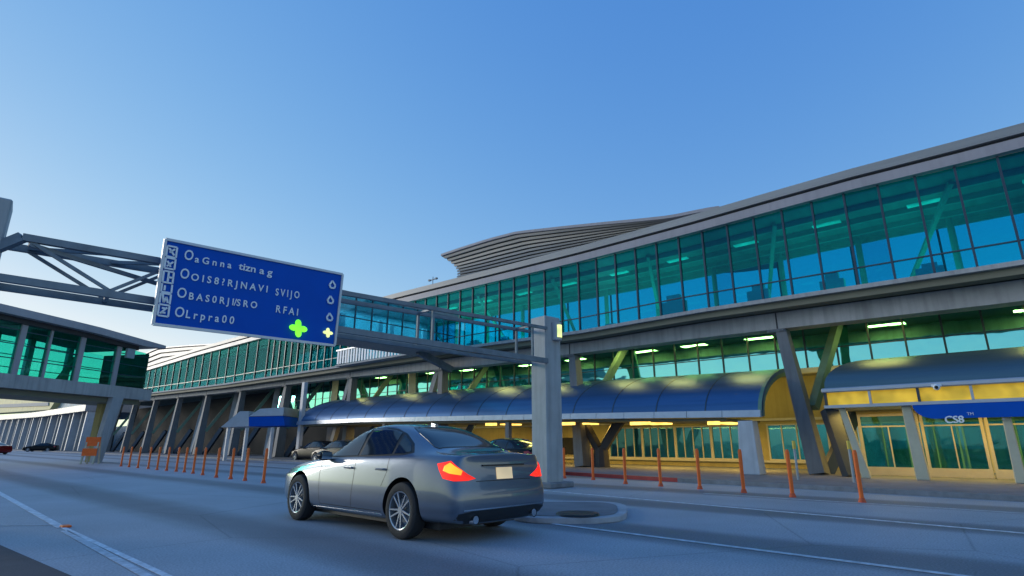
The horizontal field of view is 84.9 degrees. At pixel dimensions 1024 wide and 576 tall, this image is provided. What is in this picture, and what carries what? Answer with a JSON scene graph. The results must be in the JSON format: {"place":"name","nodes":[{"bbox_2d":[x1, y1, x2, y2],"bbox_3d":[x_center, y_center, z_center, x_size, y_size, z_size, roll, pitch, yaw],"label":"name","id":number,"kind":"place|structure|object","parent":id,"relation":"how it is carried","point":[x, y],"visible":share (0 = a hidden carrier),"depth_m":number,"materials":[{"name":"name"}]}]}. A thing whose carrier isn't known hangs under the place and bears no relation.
{"place":"outdoors","nodes":[
{"label":"outdoors","id":0,"kind":"place"},
{"bbox_2d":[0,303,165,462],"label":"glazed bridge","id":1,"kind":"structure","parent":0,"point":[118,385],"depth_m":37.87,"materials":[{"name":"concrete"}]},
{"bbox_2d":[0,450,1023,575],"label":"road","id":2,"kind":"structure","parent":0,"point":[170,521],"depth_m":7.92,"materials":[{"name":"asphalt"}]},
{"bbox_2d":[0,492,61,527],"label":"road line","id":3,"kind":"object","parent":2,"relation":"on","point":[52,522],"visible":1,"depth_m":10.25,"materials":[{"name":"paint"}]},
{"bbox_2d":[0,545,70,575],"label":"asphalt lane","id":4,"kind":"structure","parent":2,"relation":"on","point":[13,563],"depth_m":5.67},
{"bbox_2d":[22,443,59,451],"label":"parked car","id":5,"kind":"object","parent":2,"relation":"on","point":[44,447],"visible":0.99,"depth_m":95.90,"materials":[{"name":"black paint"}]},
{"bbox_2d":[79,436,101,463],"bbox_3d":[-26.789,10.343,35.744,0.840,1.718,0.788,2,-16,-8],"label":"barricade","id":6,"kind":"object","parent":2,"relation":"on","point":[87,451],"visible":0.86,"depth_m":35.71,"materials":[{"name":"orange plastic"}]},
{"bbox_2d":[61,530,153,575],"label":"road line","id":7,"kind":"object","parent":2,"relation":"on","point":[124,563],"visible":1,"depth_m":6.21,"materials":[{"name":"paint"}]},
{"bbox_2d":[61,527,171,575],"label":"road line","id":8,"kind":"object","parent":2,"relation":"on","point":[138,562],"visible":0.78,"depth_m":6.27,"materials":[{"name":"paint"}]},
{"bbox_2d":[16,450,308,461],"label":"kerb","id":9,"kind":"structure","parent":2,"relation":"on","point":[193,457],"depth_m":50.91,"materials":[{"name":"concrete"}]},
{"bbox_2d":[222,407,297,460],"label":"shelter","id":10,"kind":"object","parent":2,"relation":"on","point":[272,418],"visible":0.95,"depth_m":43.36,"materials":[{"name":"metal"}]},
{"bbox_2d":[0,197,573,488],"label":"sign gantry","id":11,"kind":"object","parent":2,"relation":"on","point":[545,331],"visible":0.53,"depth_m":13.88,"materials":[{"name":"metal"}]},
{"bbox_2d":[151,238,343,346],"bbox_3d":[-5.179,0.190,11.325,3.516,1.667,0.316,13,-20,-39],"label":"direction sign","id":12,"kind":"object","parent":11,"relation":"attached to","point":[203,288],"visible":1,"depth_m":11.08,"materials":[{"name":"metal"}]},
{"bbox_2d":[291,441,331,459],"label":"parked car","id":13,"kind":"object","parent":2,"relation":"on","point":[304,452],"visible":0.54,"depth_m":40.04,"materials":[{"name":"silver paint"}]},
{"bbox_2d":[311,440,351,460],"bbox_3d":[-10.954,10.460,35.707,4.931,1.456,2.200,-14,-21,40],"label":"parked car","id":14,"kind":"object","parent":2,"relation":"on","point":[333,447],"visible":0.23,"depth_m":35.07,"materials":[{"name":"black paint"}]},
{"bbox_2d":[284,423,543,538],"bbox_3d":[-1.874,2.992,9.080,4.952,1.522,2.200,-14,-21,41],"label":"sedan","id":15,"kind":"object","parent":2,"relation":"on","point":[406,481],"visible":1,"depth_m":7.72,"materials":[{"name":"grey paint"}]},
{"bbox_2d":[490,438,531,453],"bbox_3d":[-0.397,7.085,23.619,4.931,1.456,2.200,-15,-22,43],"label":"parked car","id":16,"kind":"object","parent":2,"relation":"on","point":[519,445],"visible":0.19,"depth_m":22.50,"materials":[{"name":"black paint"}]},
{"bbox_2d":[515,501,626,523],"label":"island kerb","id":17,"kind":"structure","parent":2,"relation":"on","point":[620,515],"depth_m":8.84,"materials":[{"name":"concrete"}]},
{"bbox_2d":[536,502,617,515],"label":"island top","id":18,"kind":"structure","parent":17,"relation":"on","point":[554,508],"depth_m":10.13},
{"bbox_2d":[556,510,599,516],"bbox_3d":[1.070,3.678,9.134,0.720,0.023,0.720,-14,-21,40],"label":"manhole cover","id":19,"kind":"object","parent":18,"relation":"on","point":[574,513],"visible":1,"depth_m":9.04,"materials":[{"name":"black metal"}]},
{"bbox_2d":[566,472,677,481],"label":"red kerb","id":20,"kind":"structure","parent":2,"relation":"on","point":[667,479],"depth_m":20.28,"materials":[{"name":"paint"}]},
{"bbox_2d":[249,464,1023,533],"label":"road line","id":21,"kind":"object","parent":2,"relation":"on","point":[794,512],"visible":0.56,"depth_m":9.88,"materials":[{"name":"paint"}]},
{"bbox_2d":[738,449,746,492],"bbox_3d":[5.966,4.747,14.547,0.160,1.080,0.156,1,-16,-4],"label":"bollard","id":22,"kind":"object","parent":2,"relation":"on","point":[743,489],"visible":1,"depth_m":14.51,"materials":[{"name":"orange plastic"}]},
{"bbox_2d":[552,523,968,575],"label":"road line","id":23,"kind":"object","parent":2,"relation":"on","point":[912,569],"visible":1,"depth_m":6.41,"materials":[{"name":"paint"}]},
{"bbox_2d":[785,450,795,497],"bbox_3d":[6.620,4.412,13.348,0.160,1.080,0.156,-5,-17,19],"label":"bollard","id":24,"kind":"object","parent":2,"relation":"on","point":[790,478],"visible":1,"depth_m":13.31,"materials":[{"name":"orange plastic"}]},
{"bbox_2d":[677,478,1023,501],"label":"kerb","id":25,"kind":"structure","parent":2,"relation":"on","point":[997,497],"depth_m":14.18,"materials":[{"name":"concrete"}]},
{"bbox_2d":[852,450,866,502],"bbox_3d":[7.521,4.082,12.165,0.160,1.080,0.156,-5,-16,18],"label":"bollard","id":26,"kind":"object","parent":2,"relation":"on","point":[858,479],"visible":1,"depth_m":12.12,"materials":[{"name":"orange plastic"}]},
{"bbox_2d":[703,493,1016,512],"bbox_3d":[9.898,3.873,9.433,14.084,0.003,0.090,-15,-21,42],"label":"road line","id":27,"kind":"object","parent":2,"relation":"on","point":[869,503],"visible":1,"depth_m":11.72,"materials":[{"name":"paint"}]},
{"bbox_2d":[0,0,1023,426],"label":"sky","id":28,"kind":"structure","parent":0,"point":[369,142],"materials":[{"name":"blue"}]},
{"bbox_2d":[12,448,1023,495],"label":"pavement","id":29,"kind":"structure","parent":0,"point":[959,484],"depth_m":18.56,"materials":[{"name":"concrete"}]},
{"bbox_2d":[0,405,151,450],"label":"wing","id":30,"kind":"structure","parent":29,"relation":"on","point":[67,429],"depth_m":111.87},
{"bbox_2d":[296,369,785,474],"bbox_3d":[-1.976,7.771,34.730,35.500,5.890,5.620,-14,-21,40],"label":"curved canopy","id":31,"kind":"object","parent":29,"relation":"on","point":[716,399],"visible":0.91,"depth_m":26.97,"materials":[{"name":"metal"}]},
{"bbox_2d":[98,123,1023,473],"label":"terminal building","id":32,"kind":"structure","parent":29,"relation":"on","point":[808,343],"depth_m":27.55,"materials":[{"name":"metal"}]},
{"bbox_2d":[159,365,168,390],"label":"ribbon window","id":33,"kind":"structure","parent":32,"relation":"in","point":[165,368],"depth_m":72.38,"materials":[{"name":"glass"}]},
{"bbox_2d":[165,363,174,390],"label":"ribbon window","id":34,"kind":"structure","parent":32,"relation":"in","point":[171,367],"depth_m":70.89,"materials":[{"name":"glass"}]},
{"bbox_2d":[171,361,181,389],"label":"ribbon window","id":35,"kind":"structure","parent":32,"relation":"in","point":[177,369],"depth_m":69.38,"materials":[{"name":"glass"}]},
{"bbox_2d":[178,359,188,388],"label":"ribbon window","id":36,"kind":"structure","parent":32,"relation":"in","point":[184,366],"depth_m":67.85,"materials":[{"name":"glass"}]},
{"bbox_2d":[185,356,196,387],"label":"ribbon window","id":37,"kind":"structure","parent":32,"relation":"in","point":[191,365],"depth_m":66.36,"materials":[{"name":"glass"}]},
{"bbox_2d":[192,354,203,386],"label":"ribbon window","id":38,"kind":"structure","parent":32,"relation":"in","point":[199,359],"depth_m":64.83,"materials":[{"name":"glass"}]},
{"bbox_2d":[200,352,211,385],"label":"ribbon window","id":39,"kind":"structure","parent":32,"relation":"in","point":[207,357],"depth_m":63.32,"materials":[{"name":"glass"}]},
{"bbox_2d":[208,350,220,384],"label":"ribbon window","id":40,"kind":"structure","parent":32,"relation":"in","point":[215,358],"depth_m":61.80,"materials":[{"name":"glass"}]},
{"bbox_2d":[216,348,229,383],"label":"ribbon window","id":41,"kind":"structure","parent":32,"relation":"in","point":[223,361],"depth_m":60.31,"materials":[{"name":"glass"}]},
{"bbox_2d":[225,345,238,382],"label":"ribbon window","id":42,"kind":"structure","parent":32,"relation":"in","point":[233,351],"depth_m":58.79,"materials":[{"name":"glass"}]},
{"bbox_2d":[234,343,248,381],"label":"ribbon window","id":43,"kind":"structure","parent":32,"relation":"in","point":[243,349],"depth_m":57.27,"materials":[{"name":"glass"}]},
{"bbox_2d":[244,340,258,379],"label":"ribbon window","id":44,"kind":"structure","parent":32,"relation":"in","point":[252,354],"depth_m":55.76,"materials":[{"name":"glass"}]},
{"bbox_2d":[255,339,269,377],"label":"ribbon window","id":45,"kind":"structure","parent":32,"relation":"in","point":[263,348],"depth_m":54.24,"materials":[{"name":"glass"}]},
{"bbox_2d":[266,339,274,376],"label":"ribbon window","id":46,"kind":"structure","parent":32,"relation":"in","point":[272,342],"depth_m":53.05,"materials":[{"name":"glass"}]},
{"bbox_2d":[271,340,280,375],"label":"ribbon window","id":47,"kind":"structure","parent":32,"relation":"in","point":[277,343],"depth_m":52.27,"materials":[{"name":"glass"}]},
{"bbox_2d":[277,341,286,374],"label":"ribbon window","id":48,"kind":"structure","parent":32,"relation":"in","point":[283,343],"depth_m":51.49,"materials":[{"name":"glass"}]},
{"bbox_2d":[283,341,292,373],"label":"ribbon window","id":49,"kind":"structure","parent":32,"relation":"in","point":[289,346],"depth_m":50.70,"materials":[{"name":"glass"}]},
{"bbox_2d":[290,342,298,372],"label":"ribbon window","id":50,"kind":"structure","parent":32,"relation":"in","point":[295,348],"depth_m":49.94,"materials":[{"name":"glass"}]},
{"bbox_2d":[296,343,305,371],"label":"ribbon window","id":51,"kind":"structure","parent":32,"relation":"in","point":[301,352],"depth_m":49.16,"materials":[{"name":"glass"}]},
{"bbox_2d":[303,344,311,370],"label":"ribbon window","id":52,"kind":"structure","parent":32,"relation":"in","point":[308,347],"depth_m":48.39,"materials":[{"name":"glass"}]},
{"bbox_2d":[310,344,318,369],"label":"ribbon window","id":53,"kind":"structure","parent":32,"relation":"in","point":[315,348],"depth_m":47.61,"materials":[{"name":"glass"}]},
{"bbox_2d":[317,345,325,368],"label":"ribbon window","id":54,"kind":"structure","parent":32,"relation":"in","point":[322,349],"depth_m":46.84,"materials":[{"name":"glass"}]},
{"bbox_2d":[324,346,332,367],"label":"ribbon window","id":55,"kind":"structure","parent":32,"relation":"in","point":[329,350],"depth_m":46.05,"materials":[{"name":"glass"}]},
{"bbox_2d":[361,377,370,397],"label":"clerestory window","id":56,"kind":"structure","parent":32,"relation":"in","point":[366,381],"depth_m":48.55,"materials":[{"name":"glass"}]},
{"bbox_2d":[335,347,411,366],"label":"balustrade","id":57,"kind":"object","parent":32,"relation":"on","point":[382,358],"visible":0.57,"depth_m":41.65,"materials":[{"name":"metal"}]},
{"bbox_2d":[370,376,379,396],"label":"clerestory window","id":58,"kind":"structure","parent":32,"relation":"in","point":[374,386],"depth_m":47.76,"materials":[{"name":"glass"}]},
{"bbox_2d":[388,375,397,394],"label":"clerestory window","id":59,"kind":"structure","parent":32,"relation":"in","point":[392,385],"depth_m":46.01,"materials":[{"name":"glass"}]},
{"bbox_2d":[336,290,457,372],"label":"glazed walkway","id":60,"kind":"structure","parent":32,"relation":"attached to","point":[376,320],"depth_m":34.02,"materials":[{"name":"metal"}]},
{"bbox_2d":[397,374,407,393],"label":"clerestory window","id":61,"kind":"structure","parent":32,"relation":"in","point":[402,378],"depth_m":45.22,"materials":[{"name":"glass"}]},
{"bbox_2d":[417,372,427,391],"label":"clerestory window","id":62,"kind":"structure","parent":32,"relation":"in","point":[422,384],"depth_m":43.56,"materials":[{"name":"glass"}]},
{"bbox_2d":[450,369,461,389],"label":"clerestory window","id":63,"kind":"structure","parent":32,"relation":"in","point":[456,375],"depth_m":41.07,"materials":[{"name":"glass"}]},
{"bbox_2d":[462,368,474,388],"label":"clerestory window","id":64,"kind":"structure","parent":32,"relation":"in","point":[468,375],"depth_m":40.29,"materials":[{"name":"glass"}]},
{"bbox_2d":[487,365,500,387],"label":"clerestory window","id":65,"kind":"structure","parent":32,"relation":"in","point":[493,372],"depth_m":38.56,"materials":[{"name":"glass"}]},
{"bbox_2d":[500,364,514,386],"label":"clerestory window","id":66,"kind":"structure","parent":32,"relation":"in","point":[507,371],"depth_m":37.73,"materials":[{"name":"glass"}]},
{"bbox_2d":[515,363,529,385],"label":"clerestory window","id":67,"kind":"structure","parent":32,"relation":"in","point":[521,370],"depth_m":36.91,"materials":[{"name":"glass"}]},
{"bbox_2d":[561,358,569,382],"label":"clerestory window","id":68,"kind":"structure","parent":32,"relation":"in","point":[565,378],"depth_m":34.62,"materials":[{"name":"glass"}]},
{"bbox_2d":[580,354,595,380],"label":"clerestory window","id":69,"kind":"structure","parent":32,"relation":"in","point":[587,361],"depth_m":33.50,"materials":[{"name":"glass"}]},
{"bbox_2d":[579,259,599,329],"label":"ribbon window","id":70,"kind":"structure","parent":32,"relation":"in","point":[588,271],"depth_m":29.62,"materials":[{"name":"glass"}]},
{"bbox_2d":[595,352,614,380],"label":"clerestory window","id":71,"kind":"structure","parent":32,"relation":"in","point":[603,361],"depth_m":32.86,"materials":[{"name":"glass"}]},
{"bbox_2d":[599,254,619,322],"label":"ribbon window","id":72,"kind":"structure","parent":32,"relation":"in","point":[615,261],"depth_m":28.49,"materials":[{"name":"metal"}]},
{"bbox_2d":[613,349,633,378],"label":"clerestory window","id":73,"kind":"structure","parent":32,"relation":"in","point":[625,370],"depth_m":31.81,"materials":[{"name":"glass"}]},
{"bbox_2d":[608,427,642,457],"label":"shop window","id":74,"kind":"structure","parent":32,"relation":"in","point":[610,450],"depth_m":32.14,"materials":[{"name":"beige metal"}]},
{"bbox_2d":[618,249,640,319],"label":"ribbon window","id":75,"kind":"structure","parent":32,"relation":"in","point":[635,255],"depth_m":27.75,"materials":[{"name":"metal"}]},
{"bbox_2d":[633,347,654,377],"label":"clerestory window","id":76,"kind":"structure","parent":32,"relation":"in","point":[643,358],"depth_m":31.10,"materials":[{"name":"glass"}]},
{"bbox_2d":[639,243,661,315],"bbox_3d":[6.666,-0.296,27.367,1.171,3.694,0.120,-14,-21,40],"label":"ribbon window","id":77,"kind":"structure","parent":32,"relation":"in","point":[656,248],"depth_m":27.00,"materials":[{"name":"metal"}]},
{"bbox_2d":[641,426,676,458],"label":"shop window","id":78,"kind":"structure","parent":32,"relation":"in","point":[643,440],"depth_m":30.88,"materials":[{"name":"beige metal"}]},
{"bbox_2d":[653,344,676,376],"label":"clerestory window","id":79,"kind":"structure","parent":32,"relation":"in","point":[664,356],"depth_m":30.28,"materials":[{"name":"glass"}]},
{"bbox_2d":[661,238,685,311],"bbox_3d":[7.536,-0.518,26.616,1.171,3.673,0.120,-14,-21,40],"label":"ribbon window","id":80,"kind":"structure","parent":32,"relation":"in","point":[678,239],"depth_m":26.24,"materials":[{"name":"metal"}]},
{"bbox_2d":[675,341,699,375],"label":"clerestory window","id":81,"kind":"structure","parent":32,"relation":"in","point":[687,354],"depth_m":29.45,"materials":[{"name":"glass"}]},
{"bbox_2d":[674,425,712,458],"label":"shop window","id":82,"kind":"structure","parent":32,"relation":"in","point":[675,427],"depth_m":29.65,"materials":[{"name":"beige metal"}]},
{"bbox_2d":[684,232,709,306],"bbox_3d":[8.405,-0.738,25.865,1.170,3.662,0.120,-14,-21,40],"label":"window frame","id":83,"kind":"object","parent":32,"relation":"in","point":[705,271],"depth_m":25.49,"materials":[{"name":"metal"}]},
{"bbox_2d":[698,339,724,373],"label":"clerestory window","id":84,"kind":"structure","parent":32,"relation":"in","point":[711,360],"depth_m":28.62,"materials":[{"name":"glass"}]},
{"bbox_2d":[703,225,736,306],"bbox_3d":[9.275,-0.951,25.111,1.170,3.693,0.120,-14,-21,40],"label":"ribbon window","id":85,"kind":"structure","parent":32,"relation":"in","point":[720,277],"depth_m":25.11,"materials":[{"name":"glass"}]},
{"bbox_2d":[710,425,738,459],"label":"shop window","id":86,"kind":"structure","parent":32,"relation":"in","point":[711,426],"depth_m":28.58,"materials":[{"name":"beige metal"}]},
{"bbox_2d":[722,336,750,372],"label":"clerestory window","id":87,"kind":"structure","parent":32,"relation":"in","point":[736,356],"depth_m":27.79,"materials":[{"name":"glass"}]},
{"bbox_2d":[734,218,764,298],"bbox_3d":[10.144,-1.165,24.358,1.170,3.724,0.120,-14,-21,40],"label":"window frame","id":88,"kind":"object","parent":32,"relation":"in","point":[753,219],"depth_m":23.99,"materials":[{"name":"metal"}]},
{"bbox_2d":[747,333,778,370],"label":"clerestory window","id":89,"kind":"structure","parent":32,"relation":"in","point":[762,347],"depth_m":26.96,"materials":[{"name":"glass"}]},
{"bbox_2d":[762,210,793,294],"bbox_3d":[11.014,-1.378,23.605,1.170,3.755,0.120,-14,-21,40],"label":"window frame","id":90,"kind":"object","parent":32,"relation":"in","point":[781,212],"depth_m":23.22,"materials":[{"name":"metal"}]},
{"bbox_2d":[775,330,808,368],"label":"clerestory window","id":91,"kind":"structure","parent":32,"relation":"in","point":[797,336],"depth_m":25.95,"materials":[{"name":"glass"}]},
{"bbox_2d":[766,423,830,460],"bbox_3d":[13.428,7.230,26.266,2.700,1.700,0.140,-14,-21,40],"label":"shop window","id":92,"kind":"structure","parent":32,"relation":"in","point":[767,425],"depth_m":26.61,"materials":[{"name":"beige metal"}]},
{"bbox_2d":[791,202,825,289],"bbox_3d":[11.883,-1.592,22.852,1.170,3.786,0.120,-14,-21,40],"label":"window frame","id":93,"kind":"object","parent":32,"relation":"in","point":[811,204],"depth_m":22.46,"materials":[{"name":"metal"}]},
{"bbox_2d":[803,327,839,367],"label":"clerestory window","id":94,"kind":"structure","parent":32,"relation":"in","point":[815,338],"depth_m":25.44,"materials":[{"name":"glass"}]},
{"bbox_2d":[823,193,859,284],"bbox_3d":[12.753,-1.802,22.098,1.170,3.810,0.120,-14,-21,40],"label":"window frame","id":95,"kind":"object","parent":32,"relation":"in","point":[843,196],"depth_m":21.71,"materials":[{"name":"metal"}]},
{"bbox_2d":[837,323,872,364],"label":"clerestory window","id":96,"kind":"structure","parent":32,"relation":"in","point":[854,344],"depth_m":24.46,"materials":[{"name":"glass"}]},
{"bbox_2d":[844,185,896,283],"bbox_3d":[13.622,-2.006,21.342,1.170,3.822,0.120,-14,-21,40],"label":"ribbon window","id":97,"kind":"structure","parent":32,"relation":"in","point":[868,227],"depth_m":21.34,"materials":[{"name":"glass"}]},
{"bbox_2d":[858,421,913,467],"bbox_3d":[15.969,6.756,23.975,1.800,2.000,0.208,-14,-21,40],"label":"glass door","id":98,"kind":"structure","parent":32,"relation":"in","point":[881,423],"depth_m":23.96,"materials":[{"name":"beige metal"}]},
{"bbox_2d":[867,319,908,358],"bbox_3d":[15.889,2.187,23.669,1.280,1.817,0.120,-14,-21,40],"label":"clerestory window","id":99,"kind":"structure","parent":32,"relation":"in","point":[887,337],"depth_m":23.66,"materials":[{"name":"glass"}]},
{"bbox_2d":[879,176,935,272],"bbox_3d":[14.492,-2.200,20.583,1.170,3.813,0.120,-14,-21,40],"label":"window frame","id":100,"kind":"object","parent":32,"relation":"in","point":[915,181],"depth_m":20.20,"materials":[{"name":"metal"}]},
{"bbox_2d":[902,314,947,355],"bbox_3d":[16.840,1.965,22.842,1.280,1.800,0.120,-14,-21,40],"label":"clerestory window","id":101,"kind":"structure","parent":32,"relation":"in","point":[925,335],"depth_m":22.83,"materials":[{"name":"glass"}]},
{"bbox_2d":[918,420,965,468],"bbox_3d":[17.307,6.432,22.815,1.600,2.000,0.208,-14,-21,40],"label":"glass door","id":102,"kind":"structure","parent":32,"relation":"in","point":[957,431],"depth_m":22.64,"materials":[{"name":"beige metal"}]},
{"bbox_2d":[932,167,978,266],"bbox_3d":[15.361,-2.394,19.825,1.170,3.803,0.120,-14,-21,40],"label":"window frame","id":103,"kind":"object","parent":32,"relation":"in","point":[955,173],"depth_m":19.44,"materials":[{"name":"metal"}]},
{"bbox_2d":[940,310,989,352],"bbox_3d":[17.791,1.742,22.014,1.280,1.784,0.120,-14,-21,40],"label":"clerestory window","id":104,"kind":"structure","parent":32,"relation":"in","point":[963,331],"depth_m":22.00,"materials":[{"name":"glass"}]},
{"bbox_2d":[960,419,1001,472],"bbox_3d":[18.533,6.135,21.752,1.500,2.000,0.208,-14,-21,40],"label":"glass door","id":105,"kind":"structure","parent":32,"relation":"in","point":[962,429],"depth_m":22.03,"materials":[{"name":"beige metal"}]},
{"bbox_2d":[974,156,1023,259],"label":"window frame","id":106,"kind":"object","parent":32,"relation":"in","point":[997,158],"depth_m":18.68,"materials":[{"name":"metal"}]},
{"bbox_2d":[981,305,1023,348],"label":"clerestory window","id":107,"kind":"structure","parent":32,"relation":"in","point":[1004,326],"depth_m":21.23,"materials":[{"name":"glass"}]},
{"bbox_2d":[999,151,1023,253],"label":"ribbon window","id":108,"kind":"structure","parent":32,"relation":"in","point":[1012,165],"depth_m":18.74,"materials":[{"name":"glass"}]},
{"bbox_2d":[820,346,1023,483],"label":"entrance canopy","id":109,"kind":"object","parent":29,"relation":"on","point":[988,383],"visible":1,"depth_m":18.02,"materials":[{"name":"metal"}]},
{"bbox_2d":[856,409,1023,478],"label":"entrance lobby","id":110,"kind":"object","parent":29,"relation":"on","point":[955,472],"visible":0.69,"depth_m":19.60,"materials":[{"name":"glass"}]},
{"bbox_3d":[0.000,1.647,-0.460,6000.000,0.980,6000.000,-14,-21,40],"label":"ground","id":111,"kind":"structure","parent":0,"visible":0},
{"bbox_2d":[0,383,126,448],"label":"pale building","id":112,"kind":"structure","parent":111,"relation":"on","point":[8,406],"depth_m":240.57,"materials":[{"name":"concrete"}]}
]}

